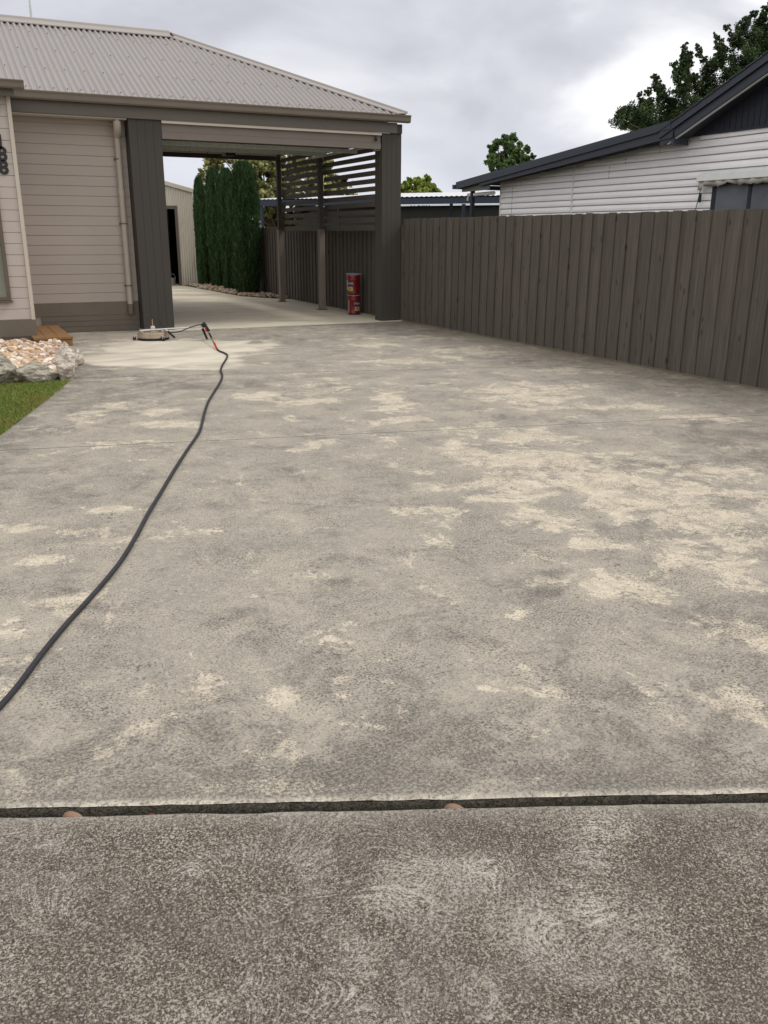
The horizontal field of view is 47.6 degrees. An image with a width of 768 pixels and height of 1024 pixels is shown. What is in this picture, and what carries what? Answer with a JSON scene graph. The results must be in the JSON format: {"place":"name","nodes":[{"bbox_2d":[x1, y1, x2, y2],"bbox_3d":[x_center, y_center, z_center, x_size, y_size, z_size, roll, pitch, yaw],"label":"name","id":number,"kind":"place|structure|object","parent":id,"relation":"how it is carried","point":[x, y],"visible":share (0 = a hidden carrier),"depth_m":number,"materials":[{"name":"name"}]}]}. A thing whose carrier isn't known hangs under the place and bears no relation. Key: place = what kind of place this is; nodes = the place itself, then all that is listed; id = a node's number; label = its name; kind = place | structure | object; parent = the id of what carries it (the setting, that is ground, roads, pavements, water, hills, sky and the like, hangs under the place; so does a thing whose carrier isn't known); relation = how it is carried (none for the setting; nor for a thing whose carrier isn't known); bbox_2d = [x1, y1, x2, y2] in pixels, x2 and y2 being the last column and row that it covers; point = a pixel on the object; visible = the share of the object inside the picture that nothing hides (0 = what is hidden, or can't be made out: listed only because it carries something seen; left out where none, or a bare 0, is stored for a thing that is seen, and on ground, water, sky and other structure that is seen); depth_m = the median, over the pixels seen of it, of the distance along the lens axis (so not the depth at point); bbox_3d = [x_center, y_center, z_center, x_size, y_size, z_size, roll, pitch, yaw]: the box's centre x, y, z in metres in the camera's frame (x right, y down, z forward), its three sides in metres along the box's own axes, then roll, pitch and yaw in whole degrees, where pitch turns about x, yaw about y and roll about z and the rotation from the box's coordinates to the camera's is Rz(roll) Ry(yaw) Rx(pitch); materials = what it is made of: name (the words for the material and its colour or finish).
{"place":"outdoors","nodes":[
{"label":"outdoors","id":0,"kind":"place"},
{"bbox_2d":[0,338,61,380],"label":"pebbles","id":1,"kind":"object","parent":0,"point":[18,353],"visible":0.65,"depth_m":11.58,"materials":[{"name":"beige gravel"}]},
{"bbox_2d":[0,378,70,434],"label":"grass","id":2,"kind":"structure","parent":0,"point":[32,396],"depth_m":8.79,"materials":[{"name":"green plant"}]},
{"bbox_2d":[58,341,73,350],"bbox_3d":[-4.219,-2.128,11.547,0.234,0.244,0.481,-8,20,-25],"label":"boulder","id":3,"kind":"object","parent":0,"point":[64,345],"visible":0.28,"depth_m":11.50,"materials":[{"name":"white stone"}]},
{"bbox_2d":[55,348,77,369],"bbox_3d":[-3.886,-1.861,10.652,0.270,0.282,0.399,-8,20,-25],"label":"boulder","id":4,"kind":"object","parent":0,"point":[59,352],"visible":0.38,"depth_m":10.57,"materials":[{"name":"white stone"}]},
{"bbox_2d":[68,330,138,334],"bbox_3d":[-4.833,-3.015,14.659,1.649,0.001,0.460,-8,20,-25],"label":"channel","id":5,"kind":"object","parent":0,"point":[103,332],"visible":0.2,"depth_m":14.71,"materials":[{"name":"concrete"}]},
{"bbox_2d":[165,181,197,285],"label":"shed","id":6,"kind":"structure","parent":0,"point":[180,221],"depth_m":27.61,"materials":[{"name":"metal"}]},
{"bbox_2d":[165,284,400,330],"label":"carport floor","id":7,"kind":"structure","parent":0,"point":[192,306],"depth_m":18.46,"materials":[{"name":"concrete"}]},
{"bbox_2d":[171,277,175,284],"bbox_3d":[-6.799,-7.460,27.957,0.244,0.358,0.244,-8,20,-25],"label":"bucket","id":8,"kind":"object","parent":7,"relation":"on","point":[173,280],"visible":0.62,"depth_m":27.90,"materials":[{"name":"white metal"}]},
{"bbox_2d":[0,14,410,341],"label":"house","id":9,"kind":"structure","parent":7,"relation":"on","point":[98,122],"depth_m":14.61,"materials":[{"name":"beige paint"}]},
{"bbox_2d":[0,211,10,300],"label":"window","id":10,"kind":"structure","parent":9,"relation":"in","point":[5,295],"depth_m":12.62,"materials":[{"name":"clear glass"}]},
{"bbox_2d":[29,0,31,16],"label":"antenna mast","id":11,"kind":"object","parent":9,"relation":"on","point":[30,9],"visible":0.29,"depth_m":15.92,"materials":[{"name":"white metal"}]},
{"bbox_2d":[162,139,337,151],"bbox_3d":[-2.574,-6.920,16.312,3.800,0.040,2.780,-8,20,-25],"label":"open garage door","id":12,"kind":"structure","parent":9,"relation":"in","point":[162,139],"depth_m":16.47,"materials":[{"name":"paint"}]},
{"bbox_2d":[347,295,360,314],"bbox_3d":[-0.622,-4.305,18.071,0.290,0.396,0.290,-8,20,-25],"label":"tin drum","id":13,"kind":"object","parent":7,"relation":"on","point":[354,304],"visible":0.97,"depth_m":17.97,"materials":[{"name":"red metal"}]},
{"bbox_2d":[346,273,362,294],"bbox_3d":[-0.612,-4.701,17.950,0.344,0.423,0.344,-8,20,-25],"label":"tin drum","id":14,"kind":"object","parent":13,"relation":"on","point":[353,283],"visible":1,"depth_m":17.84,"materials":[{"name":"red metal"}]},
{"bbox_2d":[0,321,767,808],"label":"driveway","id":15,"kind":"structure","parent":0,"point":[560,601],"depth_m":4.29,"materials":[{"name":"concrete"}]},
{"bbox_2d":[31,325,72,344],"bbox_3d":[-5.274,-2.767,13.646,0.550,0.131,1.870,-8,20,-25],"label":"step","id":16,"kind":"object","parent":15,"relation":"on","point":[47,332],"visible":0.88,"depth_m":13.17,"materials":[{"name":"brown wood"}]},
{"bbox_2d":[76,349,83,365],"bbox_3d":[-3.905,-1.979,11.138,0.136,0.213,0.394,-8,20,-25],"label":"boulder","id":17,"kind":"object","parent":15,"relation":"on","point":[80,358],"visible":0.67,"depth_m":11.04,"materials":[{"name":"white stone"}]},
{"bbox_2d":[0,333,227,709],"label":"pressure hose","id":18,"kind":"object","parent":15,"relation":"on","point":[11,693],"visible":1,"depth_m":4.15,"materials":[{"name":"black rubber"}]},
{"bbox_2d":[133,316,209,340],"bbox_3d":[-3.306,-2.859,13.595,1.208,0.360,0.554,8,19,22],"label":"surface cleaner","id":19,"kind":"object","parent":15,"relation":"on","point":[156,334],"visible":1,"depth_m":13.59,"materials":[{"name":"plastic"}]},
{"bbox_2d":[0,794,767,817],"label":"driveway edge","id":20,"kind":"object","parent":15,"relation":"on","point":[360,806],"visible":0.62,"depth_m":2.59,"materials":[{"name":"grey concrete"}]},
{"bbox_2d":[0,803,767,1023],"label":"crossover","id":21,"kind":"object","parent":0,"point":[637,914],"visible":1,"depth_m":2.16,"materials":[{"name":"concrete"}]},
{"bbox_2d":[0,0,767,221],"label":"sky","id":22,"kind":"structure","parent":0,"point":[467,74],"materials":[{"name":"grey"}]},
{"label":"ground","id":23,"kind":"structure","parent":0,"visible":0},
{"bbox_2d":[62,811,82,816],"bbox_3d":[-0.911,0.904,2.551,0.070,0.046,0.029,1,18,1],"label":"fallen leaf","id":24,"kind":"object","parent":23,"relation":"on","point":[71,814],"visible":0.38,"depth_m":2.56,"materials":[{"name":"brown plant"}]},
{"bbox_2d":[178,283,288,298],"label":"pebble mulch","id":25,"kind":"object","parent":23,"relation":"on","point":[210,286],"visible":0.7,"depth_m":24.04,"materials":[{"name":"beige gravel"}]},
{"bbox_2d":[192,175,209,284],"bbox_3d":[-5.671,-8.707,27.103,0.523,3.313,0.528,-8,20,-25],"label":"conifer","id":26,"kind":"object","parent":25,"relation":"on","point":[201,246],"visible":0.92,"depth_m":26.96,"materials":[{"name":"green plant"}]},
{"bbox_2d":[204,166,224,285],"bbox_3d":[-5.051,-8.520,26.196,0.644,3.514,0.656,-1,18,-5],"label":"conifer","id":27,"kind":"object","parent":25,"relation":"on","point":[212,209],"visible":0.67,"depth_m":25.96,"materials":[{"name":"green plant"}]},
{"bbox_2d":[217,167,234,288],"bbox_3d":[-4.452,-8.055,24.901,0.639,3.417,0.630,-8,20,-25],"label":"conifer","id":28,"kind":"object","parent":25,"relation":"on","point":[225,242],"visible":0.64,"depth_m":24.71,"materials":[{"name":"green plant"}]},
{"bbox_2d":[225,160,263,292],"bbox_3d":[-3.747,-7.615,23.412,0.973,3.491,0.952,-8,20,-25],"label":"conifer","id":29,"kind":"object","parent":25,"relation":"on","point":[244,218],"visible":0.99,"depth_m":23.18,"materials":[{"name":"green plant"}]},
{"bbox_2d":[197,155,357,227],"bbox_3d":[-4.540,-13.028,37.373,6.970,5.449,3.818,1,18,1],"label":"variegated tree","id":30,"kind":"object","parent":23,"relation":"on","point":[267,169],"visible":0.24,"depth_m":36.45,"materials":[{"name":"green plant"}]},
{"bbox_2d":[210,225,402,319],"bbox_3d":[-2.980,-6.691,23.376,0.189,1.817,15.640,-8,20,-25],"label":"paling fence","id":31,"kind":"object","parent":23,"relation":"on","point":[349,252],"visible":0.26,"depth_m":19.96,"materials":[{"name":"paint"}]},
{"bbox_2d":[259,191,499,226],"bbox_3d":[2.618,-10.795,33.732,14.280,3.280,6.240,9,20,26],"label":"neighbour carport","id":32,"kind":"object","parent":23,"relation":"on","point":[451,198],"visible":0.33,"depth_m":31.78,"materials":[{"name":"white metal"}]},
{"bbox_2d":[294,203,502,235],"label":"shed","id":33,"kind":"structure","parent":23,"relation":"on","point":[409,211],"depth_m":40.68,"materials":[{"name":"grey metal"}]},
{"bbox_2d":[401,173,441,205],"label":"round tree","id":34,"kind":"object","parent":23,"relation":"on","point":[422,185],"visible":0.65,"depth_m":51.77,"materials":[{"name":"green plant"}]},
{"bbox_2d":[444,803,462,808],"bbox_3d":[0.211,0.895,2.593,0.070,0.046,0.029,1,18,1],"label":"fallen leaf","id":35,"kind":"object","parent":23,"relation":"on","point":[451,805],"visible":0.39,"depth_m":2.60,"materials":[{"name":"brown plant"}]},
{"bbox_2d":[483,132,536,171],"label":"feathery tree","id":36,"kind":"object","parent":23,"relation":"on","point":[510,154],"visible":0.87,"depth_m":42.15,"materials":[{"name":"green plant"}]},
{"bbox_2d":[401,209,767,390],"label":"paling fence","id":37,"kind":"object","parent":23,"relation":"on","point":[681,292],"visible":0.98,"depth_m":11.43,"materials":[{"name":"paint"}]},
{"bbox_2d":[452,50,767,216],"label":"white house","id":38,"kind":"structure","parent":23,"relation":"on","point":[709,151],"depth_m":18.81,"materials":[{"name":"white painted weatherboard"},{"name":"dark roofing"},{"name":"dark painted trim"}]},
{"bbox_2d":[710,182,767,210],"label":"window","id":39,"kind":"structure","parent":38,"relation":"in","point":[726,196],"depth_m":17.30,"materials":[{"name":"grey glass"}]},
{"bbox_2d":[608,2,767,131],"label":"leafy tree","id":40,"kind":"object","parent":23,"relation":"on","point":[754,45],"visible":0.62,"depth_m":30.77,"materials":[{"name":"green plant"}]},
{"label":"lawn","id":41,"kind":"structure","parent":0,"visible":0},
{"bbox_2d":[0,351,16,384],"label":"boulder","id":42,"kind":"object","parent":41,"relation":"on","point":[8,367],"visible":0.81,"depth_m":9.60,"materials":[{"name":"grey stone"}]},
{"bbox_2d":[15,362,58,382],"bbox_3d":[-3.896,-1.564,9.803,0.489,0.253,0.256,-8,20,-25],"label":"boulder","id":43,"kind":"object","parent":41,"relation":"on","point":[31,372],"visible":0.87,"depth_m":9.73,"materials":[{"name":"grey stone"}]},
{"bbox_2d":[55,352,74,379],"bbox_3d":[-3.650,-1.670,9.980,0.207,0.329,0.320,-8,20,-25],"label":"boulder","id":44,"kind":"object","parent":41,"relation":"on","point":[65,364],"visible":0.93,"depth_m":9.89,"materials":[{"name":"white stone"}]}
]}

